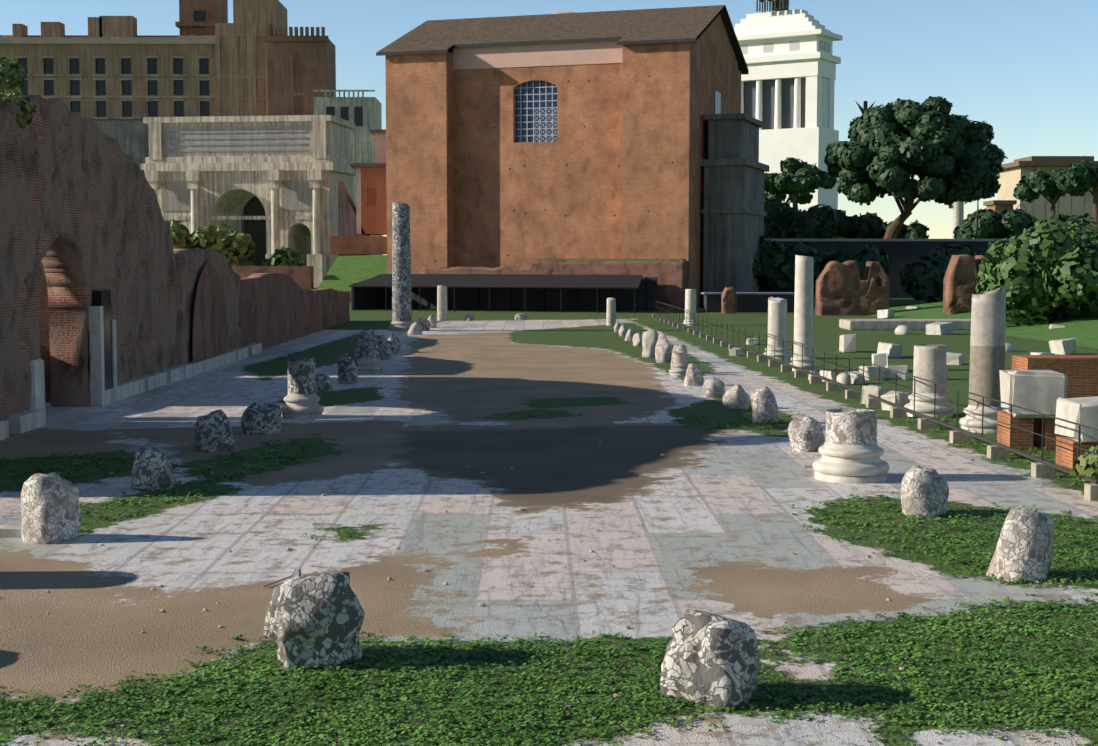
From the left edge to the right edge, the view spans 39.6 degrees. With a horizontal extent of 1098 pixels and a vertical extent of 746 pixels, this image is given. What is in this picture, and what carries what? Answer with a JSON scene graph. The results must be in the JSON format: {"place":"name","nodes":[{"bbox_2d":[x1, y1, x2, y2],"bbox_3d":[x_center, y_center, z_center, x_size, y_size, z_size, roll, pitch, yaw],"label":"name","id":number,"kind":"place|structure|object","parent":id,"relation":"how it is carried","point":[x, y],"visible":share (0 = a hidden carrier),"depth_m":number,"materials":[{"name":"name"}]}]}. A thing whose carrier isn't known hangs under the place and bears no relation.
{"place":"outdoors","nodes":[
{"label":"outdoors","id":0,"kind":"place"},
{"bbox_2d":[175,0,227,34],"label":"tower","id":1,"kind":"structure","parent":0,"point":[199,17],"depth_m":276.45,"materials":[{"name":"brick"}]},
{"bbox_2d":[165,220,256,265],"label":"arch shrub","id":2,"kind":"object","parent":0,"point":[229,245],"visible":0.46,"depth_m":146.41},
{"bbox_2d":[264,27,335,115],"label":"building","id":3,"kind":"structure","parent":0,"point":[301,68],"depth_m":258.35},
{"bbox_2d":[313,90,382,254],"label":"building","id":4,"kind":"structure","parent":0,"point":[363,114],"depth_m":237.15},
{"bbox_2d":[317,255,386,290],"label":"slope grass","id":5,"kind":"structure","parent":0,"point":[343,273],"depth_m":141.93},
{"bbox_2d":[0,298,1097,745],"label":"ground floor","id":6,"kind":"structure","parent":0,"point":[722,532],"depth_m":21.27,"materials":[{"name":"stone"}]},
{"bbox_2d":[0,525,21,537],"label":"curb","id":7,"kind":"structure","parent":6,"relation":"on","point":[10,531],"depth_m":20.94,"materials":[{"name":"white stone"}]},
{"bbox_2d":[28,359,45,420],"bbox_3d":[-12.223,0.444,35.267,0.900,1.500,0.800,0,4,0],"label":"stone post","id":8,"kind":"object","parent":6,"relation":"on","point":[37,398],"visible":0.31,"depth_m":35.10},
{"bbox_2d":[21,472,82,543],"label":"stone block","id":9,"kind":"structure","parent":6,"relation":"on","point":[51,510],"depth_m":20.62,"materials":[{"name":"stone"}]},
{"bbox_2d":[39,236,71,401],"bbox_3d":[-16.323,-1.750,40.983,6.800,5.026,0.700,0,4,0],"label":"niche edge","id":10,"kind":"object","parent":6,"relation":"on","point":[44,338],"depth_m":40.71,"materials":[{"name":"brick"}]},
{"bbox_2d":[0,95,176,419],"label":"tall wall","id":11,"kind":"structure","parent":6,"relation":"on","point":[81,182],"depth_m":39.30,"materials":[{"name":"brick"}]},
{"bbox_2d":[0,57,36,128],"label":"wall weeds","id":12,"kind":"object","parent":11,"relation":"attached to","point":[10,70],"depth_m":33.32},
{"bbox_2d":[88,290,117,405],"bbox_3d":[-11.797,-0.683,40.289,0.340,3.000,1.480,0,4,0],"label":"door jamb","id":13,"kind":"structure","parent":11,"relation":"attached to","point":[103,342],"depth_m":39.75,"materials":[{"name":"white stone"}]},
{"bbox_2d":[0,343,261,440],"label":"stone curb","id":14,"kind":"structure","parent":6,"relation":"on","point":[23,422],"depth_m":44.46,"materials":[{"name":"stone"}]},
{"bbox_2d":[193,263,226,361],"bbox_3d":[-11.869,-2.204,53.415,0.001,3.283,5.625,0,4,0],"label":"arched niche","id":15,"kind":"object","parent":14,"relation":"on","point":[209,331],"depth_m":53.31,"materials":[{"name":"brick"}]},
{"bbox_2d":[131,446,173,491],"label":"stone block","id":16,"kind":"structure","parent":6,"relation":"on","point":[152,469],"depth_m":25.14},
{"bbox_2d":[173,249,240,365],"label":"wall","id":17,"kind":"structure","parent":6,"relation":"on","point":[190,264],"depth_m":51.60,"materials":[{"name":"brick"}]},
{"bbox_2d":[193,409,236,451],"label":"stone block","id":18,"kind":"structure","parent":6,"relation":"on","point":[212,431],"depth_m":30.38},
{"bbox_2d":[157,171,353,271],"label":"triumphal arch","id":19,"kind":"structure","parent":6,"relation":"on","point":[226,193],"depth_m":188.51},
{"bbox_2d":[161,130,312,210],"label":"relief panels","id":20,"kind":"object","parent":19,"relation":"attached to","point":[176,195],"visible":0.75,"depth_m":187.87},
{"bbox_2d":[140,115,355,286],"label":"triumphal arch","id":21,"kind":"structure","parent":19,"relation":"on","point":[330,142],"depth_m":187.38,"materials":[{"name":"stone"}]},
{"bbox_2d":[164,125,311,154],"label":"inscription panel","id":22,"kind":"object","parent":21,"relation":"attached to","point":[307,139],"visible":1,"depth_m":188.03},
{"bbox_2d":[241,401,281,434],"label":"stone block","id":23,"kind":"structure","parent":6,"relation":"on","point":[259,417],"depth_m":33.35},
{"bbox_2d":[229,246,304,265],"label":"arch shrub","id":24,"kind":"object","parent":6,"relation":"on","point":[281,256],"visible":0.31,"depth_m":147.45,"materials":[{"name":"green plant"}]},
{"bbox_2d":[238,273,302,349],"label":"wall","id":25,"kind":"structure","parent":6,"relation":"on","point":[270,311],"depth_m":66.44,"materials":[{"name":"brick"}]},
{"bbox_2d":[231,266,313,289],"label":"wall","id":26,"kind":"structure","parent":6,"relation":"on","point":[303,277],"depth_m":138.22,"materials":[{"name":"brick"}]},
{"bbox_2d":[281,357,323,418],"bbox_3d":[-5.982,0.339,36.911,1.049,1.465,1.049,-2,5,-27],"label":"column stump","id":27,"kind":"object","parent":6,"relation":"on","point":[301,399],"visible":1,"depth_m":36.59,"materials":[{"name":"stone"}]},
{"bbox_2d":[264,571,364,669],"bbox_3d":[-2.250,2.337,14.531,0.920,0.925,0.828,-2,5,-22],"label":"stump","id":28,"kind":"object","parent":6,"relation":"on","point":[312,621],"visible":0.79,"depth_m":14.25,"materials":[{"name":"stone"}]},
{"bbox_2d":[316,374,333,391],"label":"stone block","id":29,"kind":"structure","parent":6,"relation":"on","point":[324,383],"depth_m":43.85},
{"bbox_2d":[301,289,349,336],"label":"wall","id":30,"kind":"structure","parent":6,"relation":"on","point":[322,309],"depth_m":82.99,"materials":[{"name":"brick"}]},
{"bbox_2d":[337,352,357,383],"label":"stone block","id":31,"kind":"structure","parent":6,"relation":"on","point":[347,367],"depth_m":46.91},
{"bbox_2d":[338,181,371,255],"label":"capitoline stairs","id":32,"kind":"structure","parent":6,"relation":"on","point":[347,222],"depth_m":166.78,"materials":[{"name":"stone"}]},
{"bbox_2d":[330,236,386,253],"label":"low wall","id":33,"kind":"structure","parent":32,"relation":"on","point":[358,244],"depth_m":162.99,"materials":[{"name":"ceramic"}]},
{"bbox_2d":[350,163,386,234],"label":"orange house","id":34,"kind":"structure","parent":32,"relation":"on","point":[371,208],"depth_m":166.62,"materials":[{"name":"paint"}]},
{"bbox_2d":[370,129,385,162],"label":"pink house","id":35,"kind":"structure","parent":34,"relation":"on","point":[380,144],"depth_m":174.11,"materials":[{"name":"paint"}]},
{"bbox_2d":[351,283,380,309],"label":"shelter opening","id":36,"kind":"object","parent":6,"relation":"on","point":[366,297],"visible":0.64,"depth_m":116.86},
{"bbox_2d":[354,329,379,365],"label":"stone block","id":37,"kind":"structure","parent":6,"relation":"on","point":[367,344],"depth_m":52.79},
{"bbox_2d":[356,358,382,373],"bbox_3d":[-6.073,-0.247,51.391,0.970,0.482,0.970,0,4,4],"label":"column base","id":38,"kind":"object","parent":6,"relation":"on","point":[368,366],"visible":0.98,"depth_m":51.05,"materials":[{"name":"stone"}]},
{"bbox_2d":[378,338,391,359],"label":"stone block","id":39,"kind":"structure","parent":6,"relation":"on","point":[385,351],"depth_m":58.21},
{"bbox_2d":[388,202,412,330],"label":"column","id":40,"kind":"structure","parent":6,"relation":"on","point":[401,284],"depth_m":81.01,"materials":[{"name":"stone"}]},
{"bbox_2d":[437,285,447,320],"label":"column stub","id":41,"kind":"object","parent":6,"relation":"on","point":[441,303],"visible":1,"depth_m":94.79,"materials":[{"name":"stone"}]},
{"bbox_2d":[348,274,646,312],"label":"shelter roof","id":42,"kind":"structure","parent":6,"relation":"on","point":[524,281],"depth_m":112.97,"materials":[{"name":"black"}]},
{"bbox_2d":[381,277,657,310],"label":"shelter","id":43,"kind":"object","parent":6,"relation":"on","point":[468,298],"visible":0.5,"depth_m":115.50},
{"bbox_2d":[0,441,1079,744],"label":"ground pebbles","id":44,"kind":"object","parent":6,"relation":"on","point":[520,605],"visible":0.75,"depth_m":16.77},
{"bbox_2d":[0,412,1097,745],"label":"grass clover tufts","id":45,"kind":"object","parent":6,"relation":"on","point":[518,720],"visible":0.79,"depth_m":13.62,"materials":[{"name":"plant"}]},
{"bbox_2d":[422,260,689,310],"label":"curia ruin","id":46,"kind":"object","parent":6,"relation":"on","point":[673,283],"visible":0.31,"depth_m":114.11,"materials":[{"name":"brick"}]},
{"bbox_2d":[385,39,740,307],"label":"brick building","id":47,"kind":"structure","parent":6,"relation":"on","point":[615,171],"depth_m":121.73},
{"bbox_2d":[515,80,556,142],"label":"window grille","id":48,"kind":"object","parent":47,"relation":"in","point":[539,128],"visible":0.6,"depth_m":121.84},
{"bbox_2d":[376,5,748,74],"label":"roof","id":49,"kind":"structure","parent":47,"relation":"on","point":[712,26],"depth_m":124.12,"materials":[{"name":"tile"}]},
{"bbox_2d":[606,297,615,325],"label":"column stub","id":50,"kind":"object","parent":6,"relation":"on","point":[611,313],"visible":1,"depth_m":87.83,"materials":[{"name":"stone"}]},
{"bbox_2d":[642,329,658,357],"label":"stone block","id":51,"kind":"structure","parent":6,"relation":"on","point":[649,339],"depth_m":59.35,"materials":[{"name":"stone"}]},
{"bbox_2d":[655,333,671,362],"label":"stone block","id":52,"kind":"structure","parent":6,"relation":"on","point":[663,351],"depth_m":56.22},
{"bbox_2d":[669,351,688,375],"bbox_3d":[4.331,-0.329,50.470,0.732,0.782,0.732,0,4,0],"label":"column base","id":53,"kind":"object","parent":6,"relation":"on","point":[679,365],"visible":0.94,"depth_m":50.24,"materials":[{"name":"stone"}]},
{"bbox_2d":[682,289,697,325],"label":"white column","id":54,"kind":"structure","parent":6,"relation":"on","point":[690,299],"depth_m":87.84,"materials":[{"name":"stone"}]},
{"bbox_2d":[684,363,703,385],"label":"stone block","id":55,"kind":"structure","parent":6,"relation":"on","point":[694,376],"depth_m":46.01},
{"bbox_2d":[660,609,760,710],"bbox_3d":[1.474,2.493,13.315,0.842,0.794,0.758,-4,6,-44],"label":"stump","id":56,"kind":"object","parent":6,"relation":"on","point":[710,659],"visible":0.79,"depth_m":13.08,"materials":[{"name":"stone"}]},
{"bbox_2d":[702,377,724,396],"bbox_3d":[4.591,0.409,42.505,0.666,0.612,0.599,-1,4,-9],"label":"boulder","id":57,"kind":"object","parent":6,"relation":"on","point":[713,387],"visible":0.75,"depth_m":42.31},
{"bbox_2d":[721,286,736,312],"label":"ruin","id":58,"kind":"object","parent":6,"relation":"on","point":[729,300],"visible":1,"depth_m":107.76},
{"bbox_2d":[699,113,768,307],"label":"curia annex","id":59,"kind":"object","parent":6,"relation":"on","point":[732,211],"visible":0.92,"depth_m":120.23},
{"bbox_2d":[722,384,749,408],"bbox_3d":[4.820,0.616,39.223,0.709,0.689,0.788,0,4,5],"label":"boulder","id":60,"kind":"object","parent":6,"relation":"on","point":[736,396],"visible":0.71,"depth_m":38.94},
{"bbox_2d":[704,294,794,311],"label":"wall","id":61,"kind":"structure","parent":6,"relation":"on","point":[751,303],"depth_m":110.08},
{"bbox_2d":[751,386,778,423],"bbox_3d":[5.025,0.763,35.556,0.630,0.941,0.533,-1,4,-13],"label":"boulder","id":62,"kind":"object","parent":6,"relation":"on","point":[764,404],"visible":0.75,"depth_m":35.37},
{"bbox_2d":[763,296,790,358],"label":"broken column","id":63,"kind":"structure","parent":6,"relation":"on","point":[777,316],"depth_m":58.38,"materials":[{"name":"stone"}]},
{"bbox_2d":[789,255,817,370],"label":"column","id":64,"kind":"structure","parent":6,"relation":"on","point":[803,316],"depth_m":52.00,"materials":[{"name":"stone"}]},
{"bbox_2d":[788,416,823,451],"bbox_3d":[5.112,1.234,30.496,0.573,0.753,0.637,-3,5,-35],"label":"boulder","id":65,"kind":"object","parent":6,"relation":"on","point":[805,434],"visible":0.81,"depth_m":30.31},
{"bbox_2d":[839,334,855,352],"bbox_3d":[12.341,-1.222,62.988,0.602,0.819,1.000,1,-1,2],"label":"marble fragment","id":66,"kind":"object","parent":6,"relation":"on","point":[847,343],"visible":0.9,"depth_m":62.52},
{"bbox_2d":[812,408,889,483],"bbox_3d":[5.266,1.230,26.591,1.327,1.222,1.327,4,6,39],"label":"column base","id":67,"kind":"object","parent":6,"relation":"on","point":[850,450],"visible":1,"depth_m":26.17,"materials":[{"name":"white stone"}]},
{"bbox_2d":[815,260,889,315],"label":"ruin","id":68,"kind":"object","parent":6,"relation":"on","point":[843,289],"visible":0.96,"depth_m":103.80,"materials":[{"name":"stone"}]},
{"bbox_2d":[752,235,978,302],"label":"dark hedge","id":69,"kind":"object","parent":6,"relation":"on","point":[775,267],"visible":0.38,"depth_m":125.76,"materials":[{"name":"green plant"}]},
{"bbox_2d":[859,366,883,379],"bbox_3d":[10.229,0.010,48.471,0.650,0.518,0.518,-2,11,-24],"label":"marble fragment","id":70,"kind":"object","parent":6,"relation":"on","point":[872,372],"visible":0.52,"depth_m":48.25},
{"bbox_2d":[860,385,887,404],"bbox_3d":[8.564,0.595,40.079,0.555,0.534,0.715,7,5,27],"label":"marble fragment","id":71,"kind":"object","parent":6,"relation":"on","point":[870,389],"visible":0.56,"depth_m":39.84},
{"bbox_2d":[652,314,1097,500],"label":"curb stones","id":72,"kind":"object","parent":6,"relation":"on","point":[1039,470],"depth_m":36.70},
{"bbox_2d":[655,301,1097,483],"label":"metal railing","id":73,"kind":"object","parent":6,"relation":"on","point":[1041,460],"visible":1,"depth_m":34.89,"materials":[{"name":"metal"}]},
{"bbox_2d":[770,241,1007,297],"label":"boundary wall","id":74,"kind":"structure","parent":6,"relation":"on","point":[899,253],"depth_m":149.04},
{"bbox_2d":[765,239,1008,240],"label":"wall coping","id":75,"kind":"object","parent":74,"relation":"on","point":[884,239],"visible":0.33,"depth_m":148.80,"materials":[{"name":"grey"}]},
{"bbox_2d":[877,342,901,357],"bbox_3d":[13.345,-0.871,59.770,0.693,0.598,0.816,5,4,-31],"label":"marble fragment","id":76,"kind":"object","parent":6,"relation":"on","point":[891,350],"visible":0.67,"depth_m":59.48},
{"bbox_2d":[881,391,908,410],"bbox_3d":[8.766,0.731,38.731,0.520,0.514,0.618,-10,7,-39],"label":"marble fragment","id":77,"kind":"object","parent":6,"relation":"on","point":[902,399],"visible":0.6,"depth_m":38.56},
{"bbox_2d":[884,365,907,379],"bbox_3d":[11.036,-0.004,48.531,0.760,0.499,0.388,1,4,9],"label":"marble fragment","id":78,"kind":"object","parent":6,"relation":"on","point":[889,375],"visible":0.79,"depth_m":48.37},
{"bbox_2d":[900,465,948,518],"bbox_3d":[5.595,1.788,22.860,0.797,0.782,0.718,-4,6,-44],"label":"boulder","id":79,"kind":"object","parent":6,"relation":"on","point":[924,491],"visible":0.85,"depth_m":22.60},
{"bbox_2d":[839,319,1015,329],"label":"marble platform","id":80,"kind":"structure","parent":6,"relation":"on","point":[888,324],"depth_m":82.31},
{"bbox_2d":[904,344,953,417],"bbox_3d":[9.287,0.172,37.219,1.190,1.753,1.190,-2,5,-23],"label":"broken column","id":81,"kind":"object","parent":6,"relation":"on","point":[929,362],"visible":0.92,"depth_m":36.86,"materials":[{"name":"stone"}]},
{"bbox_2d":[926,322,952,334],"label":"marble fragment","id":82,"kind":"object","parent":6,"relation":"on","point":[940,328],"visible":0.81,"depth_m":77.44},
{"bbox_2d":[943,254,986,314],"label":"ruin","id":83,"kind":"object","parent":6,"relation":"on","point":[960,283],"visible":0.56,"depth_m":95.85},
{"bbox_2d":[959,287,1005,433],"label":"broken column","id":84,"kind":"structure","parent":6,"relation":"on","point":[987,337],"depth_m":33.57,"materials":[{"name":"stone"}]},
{"bbox_2d":[868,302,1097,347],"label":"bank grass","id":85,"kind":"structure","parent":6,"relation":"on","point":[1083,331],"depth_m":79.68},
{"bbox_2d":[986,508,1053,581],"bbox_3d":[5.668,2.057,18.346,0.796,0.917,0.717,1,4,16],"label":"stump","id":86,"kind":"object","parent":6,"relation":"on","point":[1024,548],"visible":0.9,"depth_m":18.11,"materials":[{"name":"stone"}]},
{"bbox_2d":[997,411,1061,449],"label":"brick pier","id":87,"kind":"structure","parent":6,"relation":"on","point":[1024,439],"depth_m":30.56,"materials":[{"name":"brick"}]},
{"bbox_2d":[999,370,1067,417],"bbox_3d":[9.820,0.386,30.938,1.152,0.942,1.351,1,4,7],"label":"entablature block","id":88,"kind":"object","parent":87,"relation":"on","point":[1041,391],"depth_m":30.32,"materials":[{"name":"white stone"}]},
{"bbox_2d":[975,217,1097,325],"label":"hedge","id":89,"kind":"object","parent":6,"relation":"on","point":[1043,271],"visible":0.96,"depth_m":80.65,"materials":[{"name":"green plant"}]},
{"bbox_2d":[1012,355,1097,397],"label":"brick wall","id":90,"kind":"structure","parent":6,"relation":"on","point":[1081,371],"depth_m":35.83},
{"bbox_2d":[1049,338,1076,354],"bbox_3d":[20.737,-1.052,61.494,0.716,0.637,0.855,-9,3,-23],"label":"marble fragment","id":91,"kind":"object","parent":6,"relation":"on","point":[1064,347],"visible":0.88,"depth_m":61.18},
{"bbox_2d":[1056,436,1097,470],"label":"brick pier","id":92,"kind":"structure","parent":6,"relation":"on","point":[1066,455],"depth_m":27.78,"materials":[{"name":"brick"}]},
{"bbox_2d":[1054,396,1097,441],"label":"entablature block","id":93,"kind":"object","parent":92,"relation":"on","point":[1082,410],"depth_m":27.50,"materials":[{"name":"white stone"}]},
{"bbox_2d":[1069,445,1097,482],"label":"shrub","id":94,"kind":"object","parent":6,"relation":"on","point":[1087,465],"visible":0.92,"depth_m":24.82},
{"bbox_2d":[0,0,1097,254],"label":"sky","id":95,"kind":"structure","parent":0,"point":[1027,69],"materials":[{"name":"blue"}]},
{"bbox_2d":[535,259,685,260],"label":"ledge","id":96,"kind":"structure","parent":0,"point":[610,259],"depth_m":114.39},
{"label":"terrace","id":97,"kind":"structure","parent":0,"visible":0},
{"bbox_2d":[734,9,842,210],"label":"white tower","id":98,"kind":"structure","parent":97,"relation":"on","point":[787,86],"depth_m":401.62,"materials":[{"name":"stone"}]},
{"bbox_2d":[756,0,788,12],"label":"statue","id":99,"kind":"object","parent":98,"relation":"on","point":[778,5],"visible":0.88,"depth_m":404.72,"materials":[{"name":"green metal"}]},
{"bbox_2d":[764,189,812,204],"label":"pine","id":100,"kind":"object","parent":97,"relation":"on","point":[780,196],"visible":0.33,"depth_m":236.56,"materials":[{"name":"green plant"}]},
{"bbox_2d":[764,157,836,210],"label":"pine","id":101,"kind":"object","parent":97,"relation":"on","point":[795,177],"visible":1,"depth_m":225.07,"materials":[{"name":"green plant"}]},
{"bbox_2d":[764,198,838,238],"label":"bush","id":102,"kind":"object","parent":97,"relation":"on","point":[785,220],"visible":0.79,"depth_m":166.54,"materials":[{"name":"green plant"}]},
{"bbox_2d":[827,210,884,238],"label":"bush","id":103,"kind":"object","parent":97,"relation":"on","point":[867,225],"visible":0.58,"depth_m":171.16,"materials":[{"name":"green plant"}]},
{"bbox_2d":[879,220,928,238],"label":"bush","id":104,"kind":"object","parent":97,"relation":"on","point":[915,230],"visible":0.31,"depth_m":177.34,"materials":[{"name":"green plant"}]},
{"bbox_2d":[824,96,1007,238],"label":"pine","id":105,"kind":"object","parent":97,"relation":"on","point":[935,147],"visible":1,"depth_m":151.31,"materials":[{"name":"green plant"}]},
{"bbox_2d":[952,199,963,238],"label":"white column","id":106,"kind":"structure","parent":97,"relation":"on","point":[958,213],"depth_m":198.62,"materials":[{"name":"stone"}]},
{"bbox_2d":[953,208,1037,238],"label":"bush","id":107,"kind":"object","parent":97,"relation":"on","point":[993,224],"visible":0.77,"depth_m":176.48,"materials":[{"name":"green plant"}]},
{"bbox_2d":[983,200,1016,213],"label":"building","id":108,"kind":"structure","parent":97,"relation":"on","point":[1000,206],"depth_m":295.91,"materials":[{"name":"stone"}]},
{"bbox_2d":[1000,213,1089,230],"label":"bush","id":109,"kind":"object","parent":97,"relation":"on","point":[1061,217],"visible":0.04,"depth_m":188.67,"materials":[{"name":"green plant"}]},
{"bbox_2d":[997,156,1097,231],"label":"building","id":110,"kind":"structure","parent":97,"relation":"on","point":[1013,173],"depth_m":318.99,"materials":[{"name":"beige paint"}]},
{"bbox_2d":[1013,169,1088,217],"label":"pine","id":111,"kind":"object","parent":97,"relation":"on","point":[1032,186],"visible":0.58,"depth_m":256.06,"materials":[{"name":"green plant"}]},
{"bbox_2d":[1055,161,1097,229],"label":"pine","id":112,"kind":"object","parent":97,"relation":"on","point":[1077,176],"visible":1,"depth_m":247.52,"materials":[{"name":"green plant"}]},
{"label":"terrain","id":113,"kind":"structure","parent":0,"visible":0},
{"bbox_2d":[92,121,244,259],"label":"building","id":114,"kind":"structure","parent":113,"relation":"on","point":[131,138],"depth_m":256.88,"materials":[{"name":"stone"}]},
{"bbox_2d":[0,0,287,120],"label":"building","id":115,"kind":"structure","parent":114,"relation":"on","point":[112,68],"depth_m":260.93,"materials":[{"name":"stone"}]},
{"bbox_2d":[244,196,265,265],"bbox_3d":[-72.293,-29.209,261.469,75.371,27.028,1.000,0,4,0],"label":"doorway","id":116,"kind":"structure","parent":113,"relation":"on","point":[255,229],"depth_m":261.49,"materials":[{"name":"grey"}]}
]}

